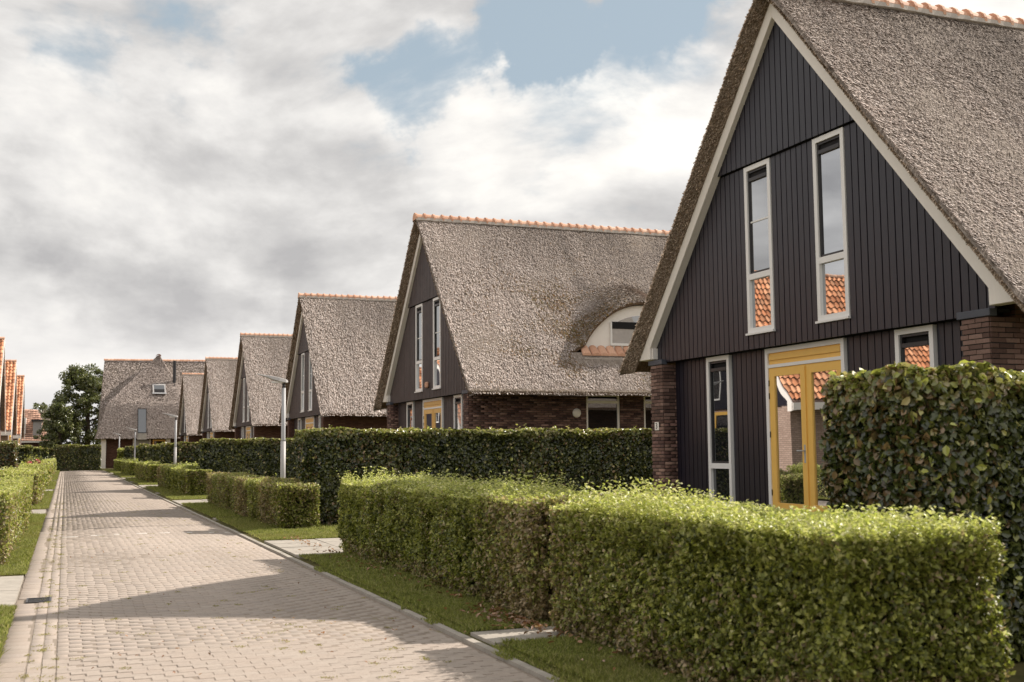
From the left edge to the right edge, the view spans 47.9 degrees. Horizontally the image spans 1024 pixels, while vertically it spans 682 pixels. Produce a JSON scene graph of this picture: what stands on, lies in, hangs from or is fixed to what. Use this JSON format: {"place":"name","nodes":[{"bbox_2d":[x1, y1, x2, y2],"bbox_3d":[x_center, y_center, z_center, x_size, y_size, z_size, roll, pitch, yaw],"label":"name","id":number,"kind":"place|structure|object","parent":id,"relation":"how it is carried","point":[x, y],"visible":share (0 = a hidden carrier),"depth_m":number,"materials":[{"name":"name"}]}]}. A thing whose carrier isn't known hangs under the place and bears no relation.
{"place":"outdoors","nodes":[
{"label":"outdoors","id":0,"kind":"place"},
{"bbox_2d":[0,576,23,605],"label":"driveway","id":1,"kind":"structure","parent":0,"point":[10,587],"depth_m":13.48,"materials":[{"name":"concrete"}]},
{"bbox_2d":[0,474,55,576],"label":"lawn","id":2,"kind":"structure","parent":0,"point":[27,562],"depth_m":15.12,"materials":[{"name":"green plant"}]},
{"bbox_2d":[0,337,5,440],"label":"tiled house","id":3,"kind":"structure","parent":2,"relation":"on","point":[2,387],"depth_m":73.07,"materials":[{"name":"orange tile"}]},
{"bbox_2d":[1,360,16,440],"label":"tiled house","id":4,"kind":"structure","parent":2,"relation":"on","point":[11,392],"depth_m":86.94,"materials":[{"name":"orange tile"}]},
{"bbox_2d":[0,440,19,469],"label":"tall hedge","id":5,"kind":"object","parent":2,"relation":"on","point":[8,453],"visible":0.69,"depth_m":46.15,"materials":[{"name":"green plant"}]},
{"bbox_2d":[0,471,33,565],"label":"hedge","id":6,"kind":"object","parent":2,"relation":"on","point":[16,495],"visible":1,"depth_m":18.66,"materials":[{"name":"green plant"}]},
{"bbox_2d":[13,375,24,445],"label":"tiled house","id":7,"kind":"structure","parent":2,"relation":"on","point":[20,406],"depth_m":104.72,"materials":[{"name":"orange tile"}]},
{"bbox_2d":[0,462,47,505],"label":"hedge","id":8,"kind":"object","parent":2,"relation":"on","point":[39,473],"visible":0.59,"depth_m":35.12,"materials":[{"name":"green plant"}]},
{"bbox_2d":[16,445,33,466],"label":"tall hedge","id":9,"kind":"object","parent":2,"relation":"on","point":[26,450],"visible":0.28,"depth_m":62.95,"materials":[{"name":"green plant"}]},
{"bbox_2d":[20,447,51,473],"bbox_3d":[-23.682,6.212,56.965,1.928,1.958,1.630,-4,-6,32],"label":"flowering bush","id":10,"kind":"object","parent":2,"relation":"on","point":[32,460],"visible":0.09,"depth_m":56.75,"materials":[{"name":"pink plant"}]},
{"bbox_2d":[20,460,52,486],"bbox_3d":[-23.574,6.534,57.108,1.544,1.307,13.841,2,-6,-21],"label":"hedge","id":11,"kind":"object","parent":2,"relation":"on","point":[48,466],"visible":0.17,"depth_m":52.10,"materials":[{"name":"green plant"}]},
{"bbox_2d":[32,446,41,459],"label":"tall hedge","id":12,"kind":"object","parent":2,"relation":"on","point":[36,451],"visible":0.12,"depth_m":80.47,"materials":[{"name":"green plant"}]},
{"bbox_2d":[41,448,48,459],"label":"tall hedge","id":13,"kind":"object","parent":2,"relation":"on","point":[45,453],"visible":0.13,"depth_m":97.91,"materials":[{"name":"green plant"}]},
{"bbox_2d":[40,459,54,477],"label":"hedge","id":14,"kind":"object","parent":2,"relation":"on","point":[53,467],"visible":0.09,"depth_m":73.66,"materials":[{"name":"green plant"}]},
{"bbox_2d":[43,458,56,472],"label":"hedge","id":15,"kind":"object","parent":2,"relation":"on","point":[55,460],"visible":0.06,"depth_m":90.00,"materials":[{"name":"green plant"}]},
{"bbox_2d":[55,443,100,470],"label":"tall hedge","id":16,"kind":"object","parent":2,"relation":"on","point":[73,457],"visible":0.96,"depth_m":104.36,"materials":[{"name":"green plant"}]},
{"bbox_2d":[31,509,45,513],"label":"driveway","id":17,"kind":"structure","parent":0,"point":[40,511],"depth_m":31.30,"materials":[{"name":"concrete"}]},
{"bbox_2d":[138,485,157,487],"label":"driveway","id":18,"kind":"structure","parent":0,"point":[141,486],"depth_m":54.66,"materials":[{"name":"concrete"}]},
{"bbox_2d":[172,499,207,505],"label":"driveway","id":19,"kind":"structure","parent":0,"point":[179,502],"depth_m":36.76,"materials":[{"name":"concrete"}]},
{"bbox_2d":[10,468,522,661],"bbox_3d":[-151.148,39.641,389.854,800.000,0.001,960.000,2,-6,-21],"label":"ground","id":20,"kind":"structure","parent":0,"point":[113,468],"depth_m":112.76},
{"bbox_2d":[21,409,46,447],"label":"brick house","id":21,"kind":"structure","parent":20,"relation":"on","point":[33,421],"depth_m":129.81,"materials":[{"name":"orange tile"}]},
{"bbox_2d":[33,402,51,433],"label":"tree","id":22,"kind":"object","parent":20,"relation":"on","point":[42,408],"visible":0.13,"depth_m":138.77,"materials":[{"name":"green plant"}]},
{"bbox_2d":[49,448,53,457],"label":"tall hedge","id":23,"kind":"object","parent":20,"relation":"on","point":[51,451],"visible":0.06,"depth_m":115.66,"materials":[{"name":"green plant"}]},
{"bbox_2d":[33,402,84,454],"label":"tree","id":24,"kind":"object","parent":20,"relation":"on","point":[56,414],"visible":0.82,"depth_m":123.83,"materials":[{"name":"green plant"}]},
{"bbox_2d":[52,363,102,445],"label":"tree","id":25,"kind":"object","parent":20,"relation":"on","point":[79,378],"visible":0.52,"depth_m":127.19,"materials":[{"name":"green plant"}]},
{"bbox_2d":[104,471,560,681],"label":"kerb","id":26,"kind":"structure","parent":20,"relation":"on","point":[516,663],"depth_m":11.58,"materials":[{"name":"concrete"}]},
{"bbox_2d":[0,471,545,681],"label":"road","id":27,"kind":"structure","parent":0,"point":[358,618],"depth_m":11.35,"materials":[{"name":"brick"}]},
{"bbox_2d":[26,597,51,603],"bbox_3d":[-5.239,2.888,12.765,0.260,0.050,0.400,2,-6,-21],"label":"drain cover","id":28,"kind":"object","parent":27,"relation":"on","point":[35,600],"visible":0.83,"depth_m":12.74,"materials":[{"name":"grey metal"}]},
{"bbox_2d":[15,500,514,681],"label":"weeds","id":29,"kind":"object","parent":27,"relation":"on","point":[51,580],"visible":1,"depth_m":10.89,"materials":[{"name":"green plant"}]},
{"bbox_2d":[70,536,671,680],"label":"fallen leaves","id":30,"kind":"object","parent":27,"relation":"on","point":[525,621],"visible":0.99,"depth_m":10.42,"materials":[{"name":"brown plant"}]},
{"bbox_2d":[264,538,342,558],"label":"driveway","id":31,"kind":"structure","parent":0,"point":[291,547],"depth_m":19.15,"materials":[{"name":"concrete"}]},
{"bbox_2d":[0,0,1023,444],"label":"sky","id":32,"kind":"structure","parent":0,"point":[174,174],"materials":[{"name":"white"}]},
{"bbox_2d":[0,469,1023,681],"bbox_3d":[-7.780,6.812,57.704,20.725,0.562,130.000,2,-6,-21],"label":"lawn","id":33,"kind":"structure","parent":0,"point":[1018,667],"depth_m":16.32,"materials":[{"name":"green plant"}]},
{"bbox_2d":[113,458,123,471],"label":"hedge","id":34,"kind":"object","parent":33,"relation":"on","point":[117,465],"visible":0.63,"depth_m":93.18,"materials":[{"name":"green plant"}]},
{"bbox_2d":[117,447,123,458],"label":"shrub","id":35,"kind":"object","parent":33,"relation":"on","point":[120,452],"visible":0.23,"depth_m":97.32,"materials":[{"name":"green plant"}]},
{"bbox_2d":[123,446,137,459],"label":"tall hedge","id":36,"kind":"object","parent":33,"relation":"on","point":[128,452],"visible":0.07,"depth_m":93.94,"materials":[{"name":"green plant"}]},
{"bbox_2d":[126,427,135,458],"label":"street lamp","id":37,"kind":"object","parent":33,"relation":"on","point":[134,443],"visible":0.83,"depth_m":82.94,"materials":[{"name":"metal"}]},
{"bbox_2d":[121,458,143,475],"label":"hedge","id":38,"kind":"object","parent":33,"relation":"on","point":[127,466],"visible":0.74,"depth_m":77.30,"materials":[{"name":"green plant"}]},
{"bbox_2d":[137,443,160,461],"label":"tall hedge","id":39,"kind":"object","parent":33,"relation":"on","point":[148,452],"visible":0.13,"depth_m":76.65,"materials":[{"name":"green plant"}]},
{"bbox_2d":[94,354,204,467],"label":"thatched house","id":40,"kind":"structure","parent":33,"relation":"on","point":[141,396],"depth_m":114.19,"materials":[{"name":"brown plant"}]},
{"bbox_2d":[136,440,148,445],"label":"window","id":41,"kind":"structure","parent":40,"relation":"in","point":[138,442],"depth_m":112.93,"materials":[{"name":"glass"}]},
{"bbox_2d":[138,408,146,432],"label":"window","id":42,"kind":"structure","parent":40,"relation":"in","point":[142,412],"depth_m":112.65,"materials":[{"name":"grey glass"}]},
{"bbox_2d":[153,440,164,444],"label":"window","id":43,"kind":"structure","parent":40,"relation":"in","point":[155,442],"depth_m":113.48,"materials":[{"name":"yellow paint"}]},
{"bbox_2d":[152,384,166,393],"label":"roof window","id":44,"kind":"structure","parent":40,"relation":"in","point":[157,388],"depth_m":115.47,"materials":[{"name":"metal"}]},
{"bbox_2d":[134,460,167,482],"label":"hedge","id":45,"kind":"object","parent":33,"relation":"on","point":[146,471],"visible":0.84,"depth_m":59.27,"materials":[{"name":"green plant"}]},
{"bbox_2d":[163,413,177,464],"bbox_3d":[-15.659,4.958,52.678,0.710,3.346,0.245,2,-6,-21],"label":"street lamp","id":46,"kind":"object","parent":33,"relation":"on","point":[175,441],"visible":0.84,"depth_m":52.77,"materials":[{"name":"metal"}]},
{"bbox_2d":[159,441,199,465],"bbox_3d":[-14.392,6.343,60.732,8.098,2.222,1.186,2,-6,-21],"label":"tall hedge","id":47,"kind":"object","parent":33,"relation":"on","point":[188,452],"visible":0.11,"depth_m":59.30,"materials":[{"name":"green plant"}]},
{"bbox_2d":[156,461,211,495],"bbox_3d":[-13.342,5.461,46.525,1.131,1.244,12.885,2,-6,-21],"label":"hedge","id":48,"kind":"object","parent":33,"relation":"on","point":[184,479],"visible":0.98,"depth_m":41.76,"materials":[{"name":"green plant"}]},
{"bbox_2d":[177,373,203,441],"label":"thatched house","id":49,"kind":"structure","parent":33,"relation":"on","point":[189,404],"depth_m":103.78,"materials":[{"name":"brown plant"}]},
{"bbox_2d":[197,357,237,438],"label":"thatched house","id":50,"kind":"structure","parent":33,"relation":"on","point":[217,394],"depth_m":86.31,"materials":[{"name":"brown plant"}]},
{"bbox_2d":[207,393,208,428],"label":"window","id":51,"kind":"structure","parent":50,"relation":"in","point":[208,393],"depth_m":88.29,"materials":[{"name":"paint"}]},
{"bbox_2d":[198,437,296,478],"bbox_3d":[-7.596,4.615,43.287,8.083,2.248,1.188,2,-6,-21],"label":"tall hedge","id":52,"kind":"object","parent":33,"relation":"on","point":[259,456],"visible":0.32,"depth_m":42.08,"materials":[{"name":"green plant"}]},
{"bbox_2d":[228,332,292,438],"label":"thatched house","id":53,"kind":"structure","parent":33,"relation":"on","point":[256,405],"depth_m":68.94,"materials":[{"name":"brown plant"}]},
{"bbox_2d":[242,378,244,422],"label":"window","id":54,"kind":"structure","parent":53,"relation":"in","point":[243,378],"depth_m":70.76,"materials":[{"name":"glass"}]},
{"bbox_2d":[246,390,248,421],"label":"window","id":55,"kind":"structure","parent":53,"relation":"in","point":[247,390],"depth_m":69.05,"materials":[{"name":"paint"}]},
{"bbox_2d":[205,471,320,528],"bbox_3d":[-6.554,3.811,29.006,1.060,1.149,12.827,2,-6,-21],"label":"hedge","id":56,"kind":"object","parent":33,"relation":"on","point":[282,502],"visible":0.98,"depth_m":24.33,"materials":[{"name":"green plant"}]},
{"bbox_2d":[258,374,287,477],"bbox_3d":[-5.562,2.430,26.684,0.710,3.346,0.245,2,-6,-21],"label":"street lamp","id":57,"kind":"object","parent":33,"relation":"on","point":[283,440],"visible":0.84,"depth_m":26.77,"materials":[{"name":"metal"}]},
{"bbox_2d":[278,293,396,437],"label":"thatched house","id":58,"kind":"structure","parent":33,"relation":"on","point":[339,343],"depth_m":51.36,"materials":[{"name":"brown plant"}]},
{"bbox_2d":[298,418,301,429],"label":"window","id":59,"kind":"structure","parent":58,"relation":"in","point":[299,419],"depth_m":54.31,"materials":[{"name":"glass"}]},
{"bbox_2d":[300,353,304,412],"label":"window","id":60,"kind":"structure","parent":58,"relation":"in","point":[303,354],"depth_m":53.28,"materials":[{"name":"paint"}]},
{"bbox_2d":[308,355,311,410],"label":"window","id":61,"kind":"structure","parent":58,"relation":"in","point":[310,367],"depth_m":51.57,"materials":[{"name":"paint"}]},
{"bbox_2d":[294,424,652,525],"bbox_3d":[-0.356,2.953,25.964,8.982,2.174,1.115,2,-6,-21],"label":"tall hedge","id":62,"kind":"object","parent":33,"relation":"on","point":[595,456],"visible":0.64,"depth_m":25.43,"materials":[{"name":"green plant"}]},
{"bbox_2d":[336,466,647,621],"bbox_3d":[-0.703,2.266,14.375,1.412,1.392,8.344,2,-6,-21],"label":"hedge","id":63,"kind":"object","parent":33,"relation":"on","point":[487,543],"visible":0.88,"depth_m":12.46,"materials":[{"name":"green plant"}]},
{"bbox_2d":[373,213,670,429],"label":"thatched house","id":64,"kind":"structure","parent":33,"relation":"on","point":[497,324],"depth_m":33.60,"materials":[{"name":"brown plant"}]},
{"bbox_2d":[407,401,414,427],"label":"window","id":65,"kind":"structure","parent":64,"relation":"in","point":[410,411],"depth_m":36.97,"materials":[{"name":"paint"}]},
{"bbox_2d":[414,303,422,392],"bbox_3d":[-2.855,0.228,35.652,0.125,2.720,0.770,2,-6,-21],"label":"window","id":66,"kind":"structure","parent":64,"relation":"in","point":[418,314],"depth_m":35.75,"materials":[{"name":"glass"}]},
{"bbox_2d":[423,409,432,428],"bbox_3d":[-2.525,3.183,35.072,0.070,2.202,0.968,2,-6,-21],"label":"door","id":67,"kind":"structure","parent":64,"relation":"in","point":[428,414],"depth_m":35.22,"materials":[{"name":"yellow paint"}]},
{"bbox_2d":[432,296,440,389],"bbox_3d":[-2.194,0.062,33.948,0.125,2.720,0.760,2,-6,-21],"label":"window","id":68,"kind":"structure","parent":64,"relation":"in","point":[436,310],"depth_m":34.04,"materials":[{"name":"glass"}]},
{"bbox_2d":[433,408,440,427],"bbox_3d":[-2.185,3.100,34.222,0.050,2.202,0.880,2,-6,-21],"label":"door","id":69,"kind":"structure","parent":64,"relation":"in","point":[436,412],"depth_m":34.38,"materials":[{"name":"yellow paint"}]},
{"bbox_2d":[454,394,462,428],"bbox_3d":[-1.482,2.774,32.405,0.090,2.520,0.730,2,-6,-21],"label":"window","id":70,"kind":"structure","parent":64,"relation":"in","point":[458,406],"depth_m":32.52,"materials":[{"name":"paint"}]},
{"bbox_2d":[586,396,619,429],"bbox_3d":[2.547,2.406,32.392,1.040,1.820,0.060,2,-6,-21],"label":"window","id":71,"kind":"structure","parent":64,"relation":"in","point":[602,411],"depth_m":32.44,"materials":[{"name":"glass"}]},
{"bbox_2d":[643,396,651,428],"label":"window","id":72,"kind":"structure","parent":64,"relation":"in","point":[647,399],"depth_m":32.94,"materials":[{"name":"black glass"}]},
{"bbox_2d":[545,476,1015,681],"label":"hedge","id":73,"kind":"object","parent":33,"relation":"on","point":[706,590],"visible":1,"depth_m":6.92,"materials":[{"name":"green plant"}]},
{"bbox_2d":[618,0,1023,513],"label":"thatched house","id":74,"kind":"structure","parent":33,"relation":"on","point":[852,198],"depth_m":17.19,"materials":[{"name":"black wood"}]},
{"bbox_2d":[706,355,735,505],"bbox_3d":[3.532,1.516,19.469,0.090,2.520,0.730,2,-6,-21],"label":"window","id":75,"kind":"structure","parent":74,"relation":"in","point":[721,461],"depth_m":19.48,"materials":[{"name":"glass"}]},
{"bbox_2d":[743,158,775,335],"bbox_3d":[3.912,-1.470,18.195,0.125,2.720,0.770,2,-6,-21],"label":"window","id":76,"kind":"structure","parent":74,"relation":"in","point":[757,189],"depth_m":18.23,"materials":[{"name":"glass"}]},
{"bbox_2d":[768,364,809,511],"bbox_3d":[4.216,1.484,17.604,0.125,2.202,0.968,2,-6,-21],"label":"door","id":77,"kind":"structure","parent":74,"relation":"in","point":[787,384],"depth_m":17.63,"materials":[{"name":"yellow paint"}]},
{"bbox_2d":[805,360,840,511],"bbox_3d":[4.581,1.402,16.764,0.050,2.202,0.880,2,-6,-21],"label":"door","id":78,"kind":"structure","parent":74,"relation":"in","point":[817,375],"depth_m":16.99,"materials":[{"name":"yellow paint"}]},
{"bbox_2d":[812,127,850,323],"bbox_3d":[4.572,-1.636,16.491,0.125,2.720,0.760,2,-6,-21],"label":"window","id":79,"kind":"structure","parent":74,"relation":"in","point":[829,172],"depth_m":16.52,"materials":[{"name":"glass"}]},
{"bbox_2d":[894,324,937,368],"bbox_3d":[5.284,1.076,14.947,0.090,2.520,0.730,2,-6,-21],"label":"window","id":80,"kind":"structure","parent":74,"relation":"in","point":[924,356],"depth_m":14.99,"materials":[{"name":"paint"}]},
{"bbox_2d":[818,360,1023,661],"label":"tall hedge","id":81,"kind":"object","parent":33,"relation":"on","point":[949,438],"visible":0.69,"depth_m":8.35,"materials":[{"name":"green plant"}]},
{"bbox_2d":[471,626,574,645],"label":"path","id":82,"kind":"structure","parent":0,"point":[491,637],"depth_m":9.81,"materials":[{"name":"concrete"}]}
]}

